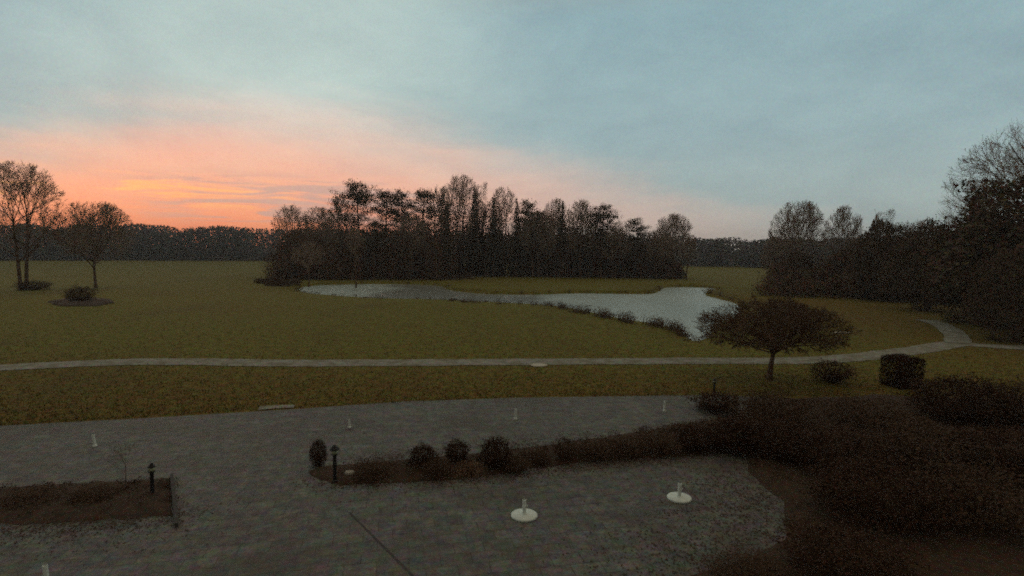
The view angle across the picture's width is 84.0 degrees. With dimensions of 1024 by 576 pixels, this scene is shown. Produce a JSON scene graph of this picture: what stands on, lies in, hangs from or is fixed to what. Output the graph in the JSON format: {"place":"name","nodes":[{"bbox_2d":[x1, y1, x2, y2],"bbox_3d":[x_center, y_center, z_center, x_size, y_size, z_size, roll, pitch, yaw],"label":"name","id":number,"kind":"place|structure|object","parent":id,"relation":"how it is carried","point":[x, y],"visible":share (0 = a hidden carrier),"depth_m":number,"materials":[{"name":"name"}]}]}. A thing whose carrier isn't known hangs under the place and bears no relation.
{"place":"outdoors","nodes":[
{"label":"outdoors","id":0,"kind":"place"},
{"bbox_2d":[258,405,294,409],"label":"stone path end","id":1,"kind":"structure","parent":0,"point":[274,406],"depth_m":21.30,"materials":[{"name":"beige stone"}]},
{"bbox_2d":[0,395,787,575],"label":"terrace paving","id":2,"kind":"structure","parent":0,"point":[277,524],"depth_m":13.65,"materials":[{"name":"grey stone"}]},
{"bbox_2d":[42,564,48,575],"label":"ground post","id":3,"kind":"object","parent":2,"relation":"on","point":[45,570],"visible":1,"depth_m":10.01,"materials":[{"name":"white metal"}]},
{"bbox_2d":[0,477,171,523],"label":"planting bed","id":4,"kind":"object","parent":2,"relation":"on","point":[155,505],"visible":0.85,"depth_m":12.99,"materials":[{"name":"soil"}]},
{"bbox_2d":[0,481,72,510],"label":"shrub","id":5,"kind":"object","parent":4,"relation":"on","point":[30,492],"visible":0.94,"depth_m":13.36,"materials":[{"name":"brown plant"}]},
{"bbox_2d":[60,480,124,504],"bbox_3d":[-9.975,4.882,13.486,1.250,0.323,1.316,-1,4,-16],"label":"shrub","id":6,"kind":"object","parent":4,"relation":"on","point":[102,489],"visible":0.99,"depth_m":13.48,"materials":[{"name":"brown plant"}]},
{"bbox_2d":[104,440,145,480],"bbox_3d":[-9.854,4.380,14.460,0.798,1.182,0.808,2,4,20],"label":"sapling","id":7,"kind":"object","parent":4,"relation":"on","point":[121,456],"visible":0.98,"depth_m":14.40,"materials":[{"name":"brown plant"}]},
{"bbox_2d":[147,463,155,492],"bbox_3d":[-8.661,4.592,13.675,0.180,0.785,0.180,1,4,0],"label":"garden lantern","id":8,"kind":"object","parent":4,"relation":"on","point":[151,468],"visible":1,"depth_m":13.64,"materials":[{"name":"metal"}]},
{"bbox_2d":[91,434,97,446],"bbox_3d":[-12.502,4.566,17.003,0.132,0.360,0.132,-6,4,0],"label":"ground post","id":9,"kind":"object","parent":2,"relation":"on","point":[94,441],"visible":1,"depth_m":16.97,"materials":[{"name":"white metal"}]},
{"bbox_2d":[170,474,177,527],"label":"edging kerb","id":10,"kind":"structure","parent":2,"relation":"on","point":[174,502],"depth_m":13.17,"materials":[{"name":"concrete"}]},
{"bbox_2d":[349,512,413,575],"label":"drain channel","id":11,"kind":"object","parent":2,"relation":"in","point":[380,543],"visible":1,"depth_m":11.52,"materials":[{"name":"stone"}]},
{"bbox_2d":[0,419,788,575],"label":"fallen leaves","id":12,"kind":"object","parent":2,"relation":"on","point":[139,518],"visible":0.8,"depth_m":12.68,"materials":[{"name":"brown plant"}]},
{"bbox_2d":[511,499,537,522],"bbox_3d":[0.278,4.949,12.789,0.600,0.380,0.600,1,4,0],"label":"parasol stand","id":13,"kind":"object","parent":2,"relation":"on","point":[523,514],"visible":1,"depth_m":12.74,"materials":[{"name":"white metal"}]},
{"bbox_2d":[308,417,743,484],"bbox_3d":[2.021,4.824,16.776,15.088,0.112,2.975,-1,4,-21],"label":"planting bed","id":14,"kind":"object","parent":2,"relation":"on","point":[324,473],"visible":0.37,"depth_m":15.71,"materials":[{"name":"soil"}]},
{"bbox_2d":[309,439,327,466],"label":"clipped shrub","id":15,"kind":"object","parent":14,"relation":"on","point":[317,459],"visible":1,"depth_m":15.58,"materials":[{"name":"green plant"}]},
{"bbox_2d":[329,444,339,482],"bbox_3d":[-4.535,4.481,14.541,0.260,0.963,0.256,1,4,0],"label":"garden lantern","id":16,"kind":"object","parent":14,"relation":"on","point":[334,448],"visible":1,"depth_m":14.50,"materials":[{"name":"metal"}]},
{"bbox_2d":[345,470,353,474],"bbox_3d":[-4.275,4.893,14.988,0.262,0.120,0.205,1,4,0],"label":"stone","id":17,"kind":"object","parent":14,"relation":"on","point":[349,471],"visible":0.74,"depth_m":14.92,"materials":[{"name":"grey stone"}]},
{"bbox_2d":[350,459,396,483],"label":"shrub","id":18,"kind":"object","parent":14,"relation":"on","point":[381,468],"visible":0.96,"depth_m":14.83,"materials":[{"name":"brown plant"}]},
{"bbox_2d":[408,442,438,467],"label":"shrub","id":19,"kind":"object","parent":14,"relation":"on","point":[428,453],"visible":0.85,"depth_m":15.54,"materials":[{"name":"green plant"}]},
{"bbox_2d":[417,455,455,478],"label":"shrub","id":20,"kind":"object","parent":14,"relation":"on","point":[439,467],"visible":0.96,"depth_m":14.95,"materials":[{"name":"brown plant"}]},
{"bbox_2d":[440,436,470,462],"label":"shrub","id":21,"kind":"object","parent":14,"relation":"on","point":[452,450],"visible":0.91,"depth_m":15.89,"materials":[{"name":"green plant"}]},
{"bbox_2d":[451,460,486,479],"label":"shrub","id":22,"kind":"object","parent":14,"relation":"on","point":[469,473],"visible":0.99,"depth_m":15.05,"materials":[{"name":"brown plant"}]},
{"bbox_2d":[478,435,511,469],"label":"shrub","id":23,"kind":"object","parent":14,"relation":"on","point":[493,458],"visible":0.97,"depth_m":15.44,"materials":[{"name":"green plant"}]},
{"bbox_2d":[497,454,531,475],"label":"shrub","id":24,"kind":"object","parent":14,"relation":"on","point":[516,466],"visible":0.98,"depth_m":15.32,"materials":[{"name":"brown plant"}]},
{"bbox_2d":[528,448,552,466],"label":"shrub","id":25,"kind":"object","parent":14,"relation":"on","point":[537,459],"visible":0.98,"depth_m":15.83,"materials":[{"name":"brown plant"}]},
{"bbox_2d":[550,436,582,461],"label":"shrub","id":26,"kind":"object","parent":14,"relation":"on","point":[564,453],"visible":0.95,"depth_m":16.11,"materials":[{"name":"brown plant"}]},
{"bbox_2d":[573,438,621,461],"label":"shrub","id":27,"kind":"object","parent":14,"relation":"on","point":[596,452],"visible":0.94,"depth_m":16.36,"materials":[{"name":"brown plant"}]},
{"bbox_2d":[600,434,650,459],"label":"shrub","id":28,"kind":"object","parent":14,"relation":"on","point":[633,448],"visible":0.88,"depth_m":16.64,"materials":[{"name":"brown plant"}]},
{"bbox_2d":[634,431,685,457],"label":"shrub","id":29,"kind":"object","parent":14,"relation":"on","point":[654,446],"visible":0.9,"depth_m":16.84,"materials":[{"name":"brown plant"}]},
{"bbox_2d":[671,423,715,452],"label":"shrub","id":30,"kind":"object","parent":14,"relation":"on","point":[694,443],"visible":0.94,"depth_m":16.93,"materials":[{"name":"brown plant"}]},
{"bbox_2d":[667,483,691,503],"bbox_3d":[4.055,4.916,13.767,0.580,0.380,0.580,1,4,0],"label":"parasol stand","id":31,"kind":"object","parent":2,"relation":"on","point":[679,497],"visible":1,"depth_m":13.71,"materials":[{"name":"white metal"}]},
{"bbox_2d":[684,388,748,414],"bbox_3d":[7.784,4.231,21.443,2.007,0.878,2.155,-1,4,-22],"label":"shrub","id":32,"kind":"object","parent":2,"relation":"on","point":[713,408],"visible":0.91,"depth_m":21.25,"materials":[{"name":"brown plant"}]},
{"bbox_2d":[0,248,1023,425],"bbox_3d":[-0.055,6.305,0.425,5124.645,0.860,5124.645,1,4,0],"label":"ground","id":33,"kind":"structure","parent":0,"point":[161,286],"depth_m":37.90,"materials":[{"name":"green plant"}]},
{"bbox_2d":[8,279,55,289],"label":"shrub","id":34,"kind":"object","parent":33,"relation":"on","point":[40,285],"visible":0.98,"depth_m":76.92,"materials":[{"name":"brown plant"}]},
{"bbox_2d":[0,160,68,289],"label":"bare tree","id":35,"kind":"object","parent":33,"relation":"on","point":[26,189],"visible":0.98,"depth_m":76.22,"materials":[{"name":"brown plant"}]},
{"bbox_2d":[48,297,114,305],"bbox_3d":[-46.179,1.359,60.881,5.615,0.234,11.984,-3,5,-39],"label":"planting bed","id":36,"kind":"object","parent":33,"relation":"on","point":[89,302],"visible":0.78,"depth_m":59.05,"materials":[{"name":"soil"}]},
{"bbox_2d":[60,283,98,300],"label":"shrub","id":37,"kind":"object","parent":36,"relation":"on","point":[80,295],"visible":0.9,"depth_m":60.74,"materials":[{"name":"green plant"}]},
{"bbox_2d":[45,201,136,287],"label":"bare tree","id":38,"kind":"object","parent":33,"relation":"on","point":[106,222],"visible":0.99,"depth_m":80.26,"materials":[{"name":"brown plant"}]},
{"bbox_2d":[271,203,314,247],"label":"bare tree","id":39,"kind":"object","parent":33,"relation":"on","point":[287,217],"visible":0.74,"depth_m":118.53,"materials":[{"name":"brown plant"}]},
{"bbox_2d":[290,240,325,286],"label":"bare tree","id":40,"kind":"object","parent":33,"relation":"on","point":[310,247],"visible":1,"depth_m":87.01,"materials":[{"name":"brown plant"}]},
{"bbox_2d":[290,206,343,270],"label":"bare tree","id":41,"kind":"object","parent":33,"relation":"on","point":[312,229],"visible":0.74,"depth_m":111.97,"materials":[{"name":"brown plant"}]},
{"bbox_2d":[315,216,338,265],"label":"bare tree","id":42,"kind":"object","parent":33,"relation":"on","point":[326,232],"visible":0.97,"depth_m":107.07,"materials":[{"name":"brown plant"}]},
{"bbox_2d":[328,196,349,245],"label":"bare tree","id":43,"kind":"object","parent":33,"relation":"on","point":[337,209],"visible":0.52,"depth_m":126.57,"materials":[{"name":"brown plant"}]},
{"bbox_2d":[331,211,364,256],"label":"bare tree","id":44,"kind":"object","parent":33,"relation":"on","point":[347,226],"visible":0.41,"depth_m":115.73,"materials":[{"name":"brown plant"}]},
{"bbox_2d":[345,226,364,287],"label":"bare tree","id":45,"kind":"object","parent":33,"relation":"on","point":[356,237],"visible":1,"depth_m":86.41,"materials":[{"name":"brown plant"}]},
{"bbox_2d":[328,178,383,273],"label":"pine tree","id":46,"kind":"object","parent":33,"relation":"on","point":[358,196],"visible":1,"depth_m":111.04,"materials":[{"name":"green plant"}]},
{"bbox_2d":[358,220,387,279],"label":"pine tree","id":47,"kind":"object","parent":33,"relation":"on","point":[379,225],"visible":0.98,"depth_m":107.97,"materials":[{"name":"green plant"}]},
{"bbox_2d":[369,188,406,271],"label":"pine tree","id":48,"kind":"object","parent":33,"relation":"on","point":[384,197],"visible":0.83,"depth_m":117.05,"materials":[{"name":"green plant"}]},
{"bbox_2d":[253,270,534,286],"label":"undergrowth","id":49,"kind":"object","parent":33,"relation":"on","point":[279,281],"visible":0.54,"depth_m":106.91,"materials":[{"name":"brown plant"}]},
{"bbox_2d":[389,188,417,260],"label":"pine tree","id":50,"kind":"object","parent":33,"relation":"on","point":[403,196],"visible":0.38,"depth_m":124.06,"materials":[{"name":"green plant"}]},
{"bbox_2d":[390,211,428,276],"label":"bare tree","id":51,"kind":"object","parent":33,"relation":"on","point":[416,231],"visible":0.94,"depth_m":111.16,"materials":[{"name":"brown plant"}]},
{"bbox_2d":[402,187,442,265],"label":"pine tree","id":52,"kind":"object","parent":33,"relation":"on","point":[425,195],"visible":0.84,"depth_m":116.86,"materials":[{"name":"green plant"}]},
{"bbox_2d":[429,186,451,237],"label":"bare tree","id":53,"kind":"object","parent":33,"relation":"on","point":[439,201],"visible":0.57,"depth_m":129.84,"materials":[{"name":"brown plant"}]},
{"bbox_2d":[437,201,457,277],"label":"spruce tree","id":54,"kind":"object","parent":33,"relation":"on","point":[446,240],"visible":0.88,"depth_m":112.58,"materials":[{"name":"green plant"}]},
{"bbox_2d":[438,173,480,274],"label":"bare tree","id":55,"kind":"object","parent":33,"relation":"on","point":[456,190],"visible":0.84,"depth_m":125.80,"materials":[{"name":"brown plant"}]},
{"bbox_2d":[464,187,483,274],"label":"spruce tree","id":56,"kind":"object","parent":33,"relation":"on","point":[470,246],"visible":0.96,"depth_m":124.98,"materials":[{"name":"green plant"}]},
{"bbox_2d":[262,199,687,279],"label":"thicket","id":57,"kind":"object","parent":33,"relation":"on","point":[339,263],"visible":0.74,"depth_m":123.55,"materials":[{"name":"brown plant"}]},
{"bbox_2d":[473,182,490,240],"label":"bare tree","id":58,"kind":"object","parent":33,"relation":"on","point":[484,194],"visible":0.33,"depth_m":132.72,"materials":[{"name":"brown plant"}]},
{"bbox_2d":[480,198,505,276],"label":"spruce tree","id":59,"kind":"object","parent":33,"relation":"on","point":[493,256],"visible":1,"depth_m":125.13,"materials":[{"name":"green plant"}]},
{"bbox_2d":[487,186,515,235],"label":"bare tree","id":60,"kind":"object","parent":33,"relation":"on","point":[510,205],"visible":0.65,"depth_m":144.38,"materials":[{"name":"brown plant"}]},
{"bbox_2d":[0,222,1009,271],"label":"wood","id":61,"kind":"object","parent":33,"relation":"on","point":[153,243],"visible":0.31,"depth_m":246.63,"materials":[{"name":"brown plant"}]},
{"bbox_2d":[505,198,528,276],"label":"spruce tree","id":62,"kind":"object","parent":33,"relation":"on","point":[516,249],"visible":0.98,"depth_m":125.34,"materials":[{"name":"green plant"}]},
{"bbox_2d":[294,281,749,342],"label":"reeds","id":63,"kind":"object","parent":33,"relation":"on","point":[679,329],"visible":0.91,"depth_m":50.80,"materials":[{"name":"brown plant"}]},
{"bbox_2d":[513,198,545,276],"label":"pine tree","id":64,"kind":"object","parent":33,"relation":"on","point":[526,207],"visible":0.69,"depth_m":125.95,"materials":[{"name":"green plant"}]},
{"bbox_2d":[515,209,561,276],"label":"bare tree","id":65,"kind":"object","parent":33,"relation":"on","point":[547,224],"visible":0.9,"depth_m":124.15,"materials":[{"name":"brown plant"}]},
{"bbox_2d":[531,363,546,366],"bbox_3d":[1.412,3.996,29.461,0.847,0.060,0.727,1,4,0],"label":"flat stone","id":66,"kind":"object","parent":33,"relation":"on","point":[538,365],"visible":1,"depth_m":29.29,"materials":[{"name":"beige stone"}]},
{"bbox_2d":[543,198,570,251],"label":"bare tree","id":67,"kind":"object","parent":33,"relation":"on","point":[556,212],"visible":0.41,"depth_m":133.09,"materials":[{"name":"brown plant"}]},
{"bbox_2d":[555,203,567,273],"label":"spruce tree","id":68,"kind":"object","parent":33,"relation":"on","point":[562,213],"visible":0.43,"depth_m":128.56,"materials":[{"name":"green plant"}]},
{"bbox_2d":[562,199,598,277],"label":"bare tree","id":69,"kind":"object","parent":33,"relation":"on","point":[583,219],"visible":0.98,"depth_m":123.89,"materials":[{"name":"brown plant"}]},
{"bbox_2d":[584,202,621,277],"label":"pine tree","id":70,"kind":"object","parent":33,"relation":"on","point":[601,217],"visible":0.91,"depth_m":124.12,"materials":[{"name":"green plant"}]},
{"bbox_2d":[594,227,631,277],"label":"bare tree","id":71,"kind":"object","parent":33,"relation":"on","point":[613,235],"visible":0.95,"depth_m":123.08,"materials":[{"name":"brown plant"}]},
{"bbox_2d":[607,221,633,248],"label":"bare tree","id":72,"kind":"object","parent":33,"relation":"on","point":[622,229],"visible":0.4,"depth_m":130.53,"materials":[{"name":"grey plant"}]},
{"bbox_2d":[624,217,653,277],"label":"pine tree","id":73,"kind":"object","parent":33,"relation":"on","point":[638,239],"visible":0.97,"depth_m":121.06,"materials":[{"name":"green plant"}]},
{"bbox_2d":[640,230,674,278],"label":"bare tree","id":74,"kind":"object","parent":33,"relation":"on","point":[654,240],"visible":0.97,"depth_m":120.87,"materials":[{"name":"brown plant"}]},
{"bbox_2d":[653,213,694,260],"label":"bare tree","id":75,"kind":"object","parent":33,"relation":"on","point":[672,225],"visible":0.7,"depth_m":125.66,"materials":[{"name":"brown plant"}]},
{"bbox_2d":[676,233,697,279],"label":"bare tree","id":76,"kind":"object","parent":33,"relation":"on","point":[692,242],"visible":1,"depth_m":119.42,"materials":[{"name":"brown plant"}]},
{"bbox_2d":[713,378,716,392],"bbox_3d":[8.552,4.129,24.022,0.200,0.616,0.197,1,4,0],"label":"garden lantern","id":77,"kind":"object","parent":33,"relation":"on","point":[714,382],"visible":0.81,"depth_m":23.98,"materials":[{"name":"metal"}]},
{"bbox_2d":[760,237,790,274],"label":"bare tree","id":78,"kind":"object","parent":33,"relation":"on","point":[771,249],"visible":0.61,"depth_m":93.72,"materials":[{"name":"brown plant"}]},
{"bbox_2d":[692,294,862,380],"bbox_3d":[12.042,2.382,26.595,6.851,3.935,7.273,-2,5,-34],"label":"flat crowned tree","id":79,"kind":"object","parent":33,"relation":"on","point":[774,346],"visible":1,"depth_m":25.50,"materials":[{"name":"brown plant"}]},
{"bbox_2d":[760,291,810,325],"bbox_3d":[22.467,1.668,47.029,4.155,2.853,4.541,2,4,15],"label":"shrub","id":80,"kind":"object","parent":33,"relation":"on","point":[791,301],"visible":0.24,"depth_m":46.83,"materials":[{"name":"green plant"}]},
{"bbox_2d":[766,200,829,265],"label":"bare tree","id":81,"kind":"object","parent":33,"relation":"on","point":[793,226],"visible":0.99,"depth_m":88.46,"materials":[{"name":"brown plant"}]},
{"bbox_2d":[804,358,863,384],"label":"shrub","id":82,"kind":"object","parent":33,"relation":"on","point":[833,376],"visible":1,"depth_m":26.15,"materials":[{"name":"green plant"}]},
{"bbox_2d":[820,205,864,268],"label":"bare tree","id":83,"kind":"object","parent":33,"relation":"on","point":[843,214],"visible":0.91,"depth_m":84.16,"materials":[{"name":"brown plant"}]},
{"bbox_2d":[691,394,1023,575],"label":"planting bed","id":84,"kind":"object","parent":33,"relation":"on","point":[973,554],"visible":0.28,"depth_m":12.11,"materials":[{"name":"soil"}]},
{"bbox_2d":[0,397,1023,575],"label":"ground cover","id":85,"kind":"object","parent":84,"relation":"on","point":[135,481],"visible":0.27,"depth_m":15.40,"materials":[{"name":"brown plant"}]},
{"bbox_2d":[699,542,808,575],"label":"shrub","id":86,"kind":"object","parent":84,"relation":"on","point":[771,566],"visible":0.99,"depth_m":10.45,"materials":[{"name":"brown plant"}]},
{"bbox_2d":[770,421,898,479],"bbox_3d":[8.893,4.471,15.681,3.269,1.212,3.292,-1,4,-25],"label":"shrub","id":87,"kind":"object","parent":84,"relation":"on","point":[829,449],"visible":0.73,"depth_m":15.52,"materials":[{"name":"brown plant"}]},
{"bbox_2d":[771,517,934,575],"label":"shrub","id":88,"kind":"object","parent":84,"relation":"on","point":[860,550],"visible":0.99,"depth_m":10.41,"materials":[{"name":"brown plant"}]},
{"bbox_2d":[818,393,944,434],"bbox_3d":[12.487,4.291,19.604,3.638,1.098,3.976,2,4,17],"label":"shrub","id":89,"kind":"object","parent":84,"relation":"on","point":[880,413],"visible":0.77,"depth_m":19.52,"materials":[{"name":"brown plant"}]},
{"bbox_2d":[797,451,969,539],"bbox_3d":[8.167,4.570,12.798,3.193,1.398,3.215,0,4,-7],"label":"shrub","id":90,"kind":"object","parent":84,"relation":"on","point":[872,506],"visible":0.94,"depth_m":12.37,"materials":[{"name":"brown plant"}]},
{"bbox_2d":[841,417,1009,483],"bbox_3d":[11.352,4.358,15.779,3.767,1.472,4.118,3,5,34],"label":"shrub","id":91,"kind":"object","parent":84,"relation":"on","point":[903,432],"visible":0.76,"depth_m":15.47,"materials":[{"name":"brown plant"}]},
{"bbox_2d":[888,455,1023,545],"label":"shrub","id":92,"kind":"object","parent":84,"relation":"on","point":[973,509],"visible":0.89,"depth_m":12.44,"materials":[{"name":"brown plant"}]},
{"bbox_2d":[896,372,1023,426],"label":"shrub","id":93,"kind":"object","parent":84,"relation":"on","point":[962,411],"visible":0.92,"depth_m":19.91,"materials":[{"name":"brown plant"}]},
{"bbox_2d":[964,374,1023,428],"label":"shrub","id":94,"kind":"object","parent":84,"relation":"on","point":[1021,409],"visible":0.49,"depth_m":19.76,"materials":[{"name":"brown plant"}]},
{"bbox_2d":[751,225,973,303],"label":"thicket","id":95,"kind":"object","parent":33,"relation":"on","point":[775,284],"visible":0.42,"depth_m":76.90,"materials":[{"name":"brown plant"}]},
{"bbox_2d":[847,218,925,302],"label":"dense tree","id":96,"kind":"object","parent":33,"relation":"on","point":[864,262],"visible":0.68,"depth_m":69.46,"materials":[{"name":"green plant"}]},
{"bbox_2d":[871,209,901,249],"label":"bare tree","id":97,"kind":"object","parent":33,"relation":"on","point":[883,220],"visible":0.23,"depth_m":83.14,"materials":[{"name":"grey plant"}]},
{"bbox_2d":[878,353,926,389],"bbox_3d":[17.588,3.791,25.638,1.451,1.627,1.490,0,4,-14],"label":"clipped hedge","id":98,"kind":"object","parent":33,"relation":"on","point":[905,368],"visible":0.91,"depth_m":25.34,"materials":[{"name":"green plant"}]},
{"bbox_2d":[892,218,942,300],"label":"bare tree","id":99,"kind":"object","parent":33,"relation":"on","point":[920,223],"visible":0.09,"depth_m":71.06,"materials":[{"name":"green plant"}]},
{"bbox_2d":[873,214,979,311],"bbox_3d":[43.908,-2.645,59.787,9.563,10.247,9.134,2,4,26],"label":"dense tree","id":100,"kind":"object","parent":33,"relation":"on","point":[911,242],"visible":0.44,"depth_m":59.63,"materials":[{"name":"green plant"}]},
{"bbox_2d":[903,173,1023,328],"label":"dense tree","id":101,"kind":"object","parent":33,"relation":"on","point":[980,223],"visible":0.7,"depth_m":45.29,"materials":[{"name":"green plant"}]},
{"bbox_2d":[917,204,1023,324],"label":"dense tree","id":102,"kind":"object","parent":33,"relation":"on","point":[950,299],"visible":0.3,"depth_m":49.01,"materials":[{"name":"green plant"}]},
{"bbox_2d":[937,120,1023,264],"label":"bare tree","id":103,"kind":"object","parent":33,"relation":"on","point":[1016,168],"visible":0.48,"depth_m":52.50,"materials":[{"name":"brown plant"}]},
{"bbox_2d":[957,246,1023,344],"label":"dense tree","id":104,"kind":"object","parent":33,"relation":"on","point":[1016,329],"visible":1,"depth_m":38.95,"materials":[{"name":"green plant"}]},
{"bbox_2d":[0,319,1023,370],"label":"gravel path","id":105,"kind":"structure","parent":0,"point":[917,349],"depth_m":30.45,"materials":[{"name":"grey gravel"}]},
{"bbox_2d":[0,0,1023,249],"label":"sky","id":106,"kind":"structure","parent":0,"point":[721,115],"materials":[{"name":"blue"}]},
{"bbox_2d":[299,284,739,340],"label":"water","id":107,"kind":"structure","parent":0,"point":[685,305],"depth_m":73.60,"materials":[{"name":"grey liquid"}]}
]}

